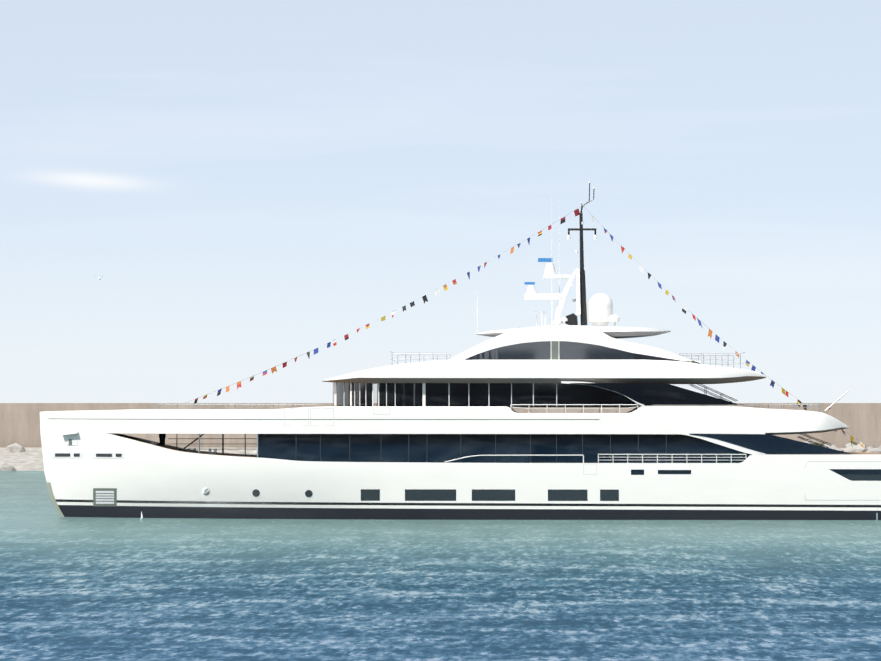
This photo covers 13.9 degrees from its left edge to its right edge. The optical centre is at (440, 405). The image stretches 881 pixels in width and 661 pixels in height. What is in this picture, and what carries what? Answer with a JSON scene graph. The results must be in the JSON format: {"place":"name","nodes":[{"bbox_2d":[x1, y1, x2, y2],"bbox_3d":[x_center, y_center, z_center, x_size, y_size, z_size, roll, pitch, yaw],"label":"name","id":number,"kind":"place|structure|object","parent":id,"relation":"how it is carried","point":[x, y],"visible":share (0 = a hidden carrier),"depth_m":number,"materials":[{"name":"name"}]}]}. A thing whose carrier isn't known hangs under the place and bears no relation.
{"place":"outdoors","nodes":[
{"label":"outdoors","id":0,"kind":"place"},
{"bbox_2d":[355,383,358,405],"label":"window","id":1,"kind":"structure","parent":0,"point":[356,393],"depth_m":197.78,"materials":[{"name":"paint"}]},
{"bbox_2d":[0,471,880,660],"bbox_3d":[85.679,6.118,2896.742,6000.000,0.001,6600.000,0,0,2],"label":"sea","id":2,"kind":"structure","parent":0,"point":[129,589],"depth_m":120.89,"materials":[{"name":"liquid"}]},
{"bbox_2d":[0,403,880,470],"bbox_3d":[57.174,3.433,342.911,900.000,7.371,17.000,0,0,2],"label":"breakwater","id":3,"kind":"object","parent":2,"relation":"in","point":[19,423],"depth_m":350.65,"materials":[{"name":"concrete"}]},
{"bbox_2d":[0,439,880,470],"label":"armour rock","id":4,"kind":"object","parent":2,"relation":"in","point":[849,447],"visible":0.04,"depth_m":346.18,"materials":[{"name":"beige stone"}]},
{"bbox_2d":[40,433,880,519],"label":"hull","id":5,"kind":"object","parent":2,"relation":"in","point":[147,478],"visible":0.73,"depth_m":193.71,"materials":[{"name":"white paint"}]},
{"bbox_2d":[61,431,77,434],"bbox_3d":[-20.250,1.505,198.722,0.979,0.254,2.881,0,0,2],"label":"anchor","id":6,"kind":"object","parent":5,"relation":"on","point":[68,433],"visible":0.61,"depth_m":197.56,"materials":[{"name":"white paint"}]},
{"bbox_2d":[40,405,764,454],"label":"band","id":7,"kind":"object","parent":5,"relation":"on","point":[688,420],"visible":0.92,"depth_m":193.64,"materials":[{"name":"white paint"}]},
{"bbox_2d":[333,382,349,405],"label":"window pane","id":8,"kind":"structure","parent":7,"relation":"on","point":[343,394],"depth_m":196.41,"materials":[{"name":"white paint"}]},
{"bbox_2d":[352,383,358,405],"bbox_3d":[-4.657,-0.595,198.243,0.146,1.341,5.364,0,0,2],"label":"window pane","id":9,"kind":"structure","parent":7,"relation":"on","point":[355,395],"depth_m":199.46,"materials":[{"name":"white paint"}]},
{"bbox_2d":[360,383,377,405],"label":"window pane","id":10,"kind":"structure","parent":7,"relation":"on","point":[368,394],"depth_m":195.17,"materials":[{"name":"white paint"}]},
{"bbox_2d":[379,383,390,405],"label":"window pane","id":11,"kind":"structure","parent":7,"relation":"on","point":[382,394],"depth_m":194.62,"materials":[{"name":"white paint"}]},
{"bbox_2d":[391,383,646,406],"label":"window","id":12,"kind":"structure","parent":7,"relation":"on","point":[410,394],"depth_m":194.24,"materials":[{"name":"black glass"}]},
{"bbox_2d":[561,381,644,406],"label":"deck edge trim","id":13,"kind":"structure","parent":12,"relation":"on","point":[570,382],"depth_m":193.35,"materials":[{"name":"white paint"}]},
{"bbox_2d":[320,382,666,462],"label":"mullions","id":14,"kind":"object","parent":5,"relation":"on","point":[423,394],"visible":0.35,"depth_m":194.26,"materials":[{"name":"white paint"}]},
{"bbox_2d":[322,360,765,383],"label":"deck roof overhang","id":15,"kind":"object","parent":14,"relation":"on","point":[558,371],"depth_m":193.54,"materials":[{"name":"white metal"}]},
{"bbox_2d":[477,181,619,330],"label":"mast","id":16,"kind":"object","parent":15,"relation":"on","point":[600,308],"visible":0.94,"depth_m":197.58,"materials":[{"name":"white metal"}]},
{"bbox_2d":[183,208,875,450],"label":"signal flags","id":17,"kind":"object","parent":16,"relation":"hanging from","point":[641,269],"visible":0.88,"depth_m":197.96,"materials":[{"name":"fabric"},{"name":"rope"}]},
{"bbox_2d":[475,327,670,338],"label":"top roof","id":18,"kind":"structure","parent":15,"relation":"on","point":[624,332],"depth_m":195.01,"materials":[{"name":"white paint"}]},
{"bbox_2d":[449,325,700,363],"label":"upper deck superstructure","id":19,"kind":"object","parent":15,"relation":"on","point":[578,333],"depth_m":194.01,"materials":[{"name":"white metal"}]},
{"bbox_2d":[465,341,685,361],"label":"window","id":20,"kind":"structure","parent":15,"relation":"on","point":[545,350],"depth_m":193.94,"materials":[{"name":"black glass"}]},
{"bbox_2d":[152,352,848,462],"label":"rails","id":21,"kind":"object","parent":5,"relation":"on","point":[162,438],"visible":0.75,"depth_m":194.73,"materials":[{"name":"silver metal"}]},
{"bbox_2d":[258,434,751,462],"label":"window","id":22,"kind":"structure","parent":5,"relation":"on","point":[438,448],"depth_m":193.66,"materials":[{"name":"black glass"}]},
{"bbox_2d":[571,383,850,453],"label":"tinted side panels","id":23,"kind":"object","parent":5,"relation":"on","point":[655,393],"visible":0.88,"depth_m":193.13,"materials":[{"name":"black glass"}]},
{"bbox_2d":[754,408,848,434],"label":"aft deck","id":24,"kind":"structure","parent":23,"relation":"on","point":[781,421],"depth_m":193.04,"materials":[{"name":"white paint"}]},
{"bbox_2d":[0,0,880,402],"label":"sky","id":25,"kind":"structure","parent":0,"point":[250,186],"materials":[{"name":"blue"}]},
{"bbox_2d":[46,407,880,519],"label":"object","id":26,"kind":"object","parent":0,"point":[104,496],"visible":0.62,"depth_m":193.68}
]}

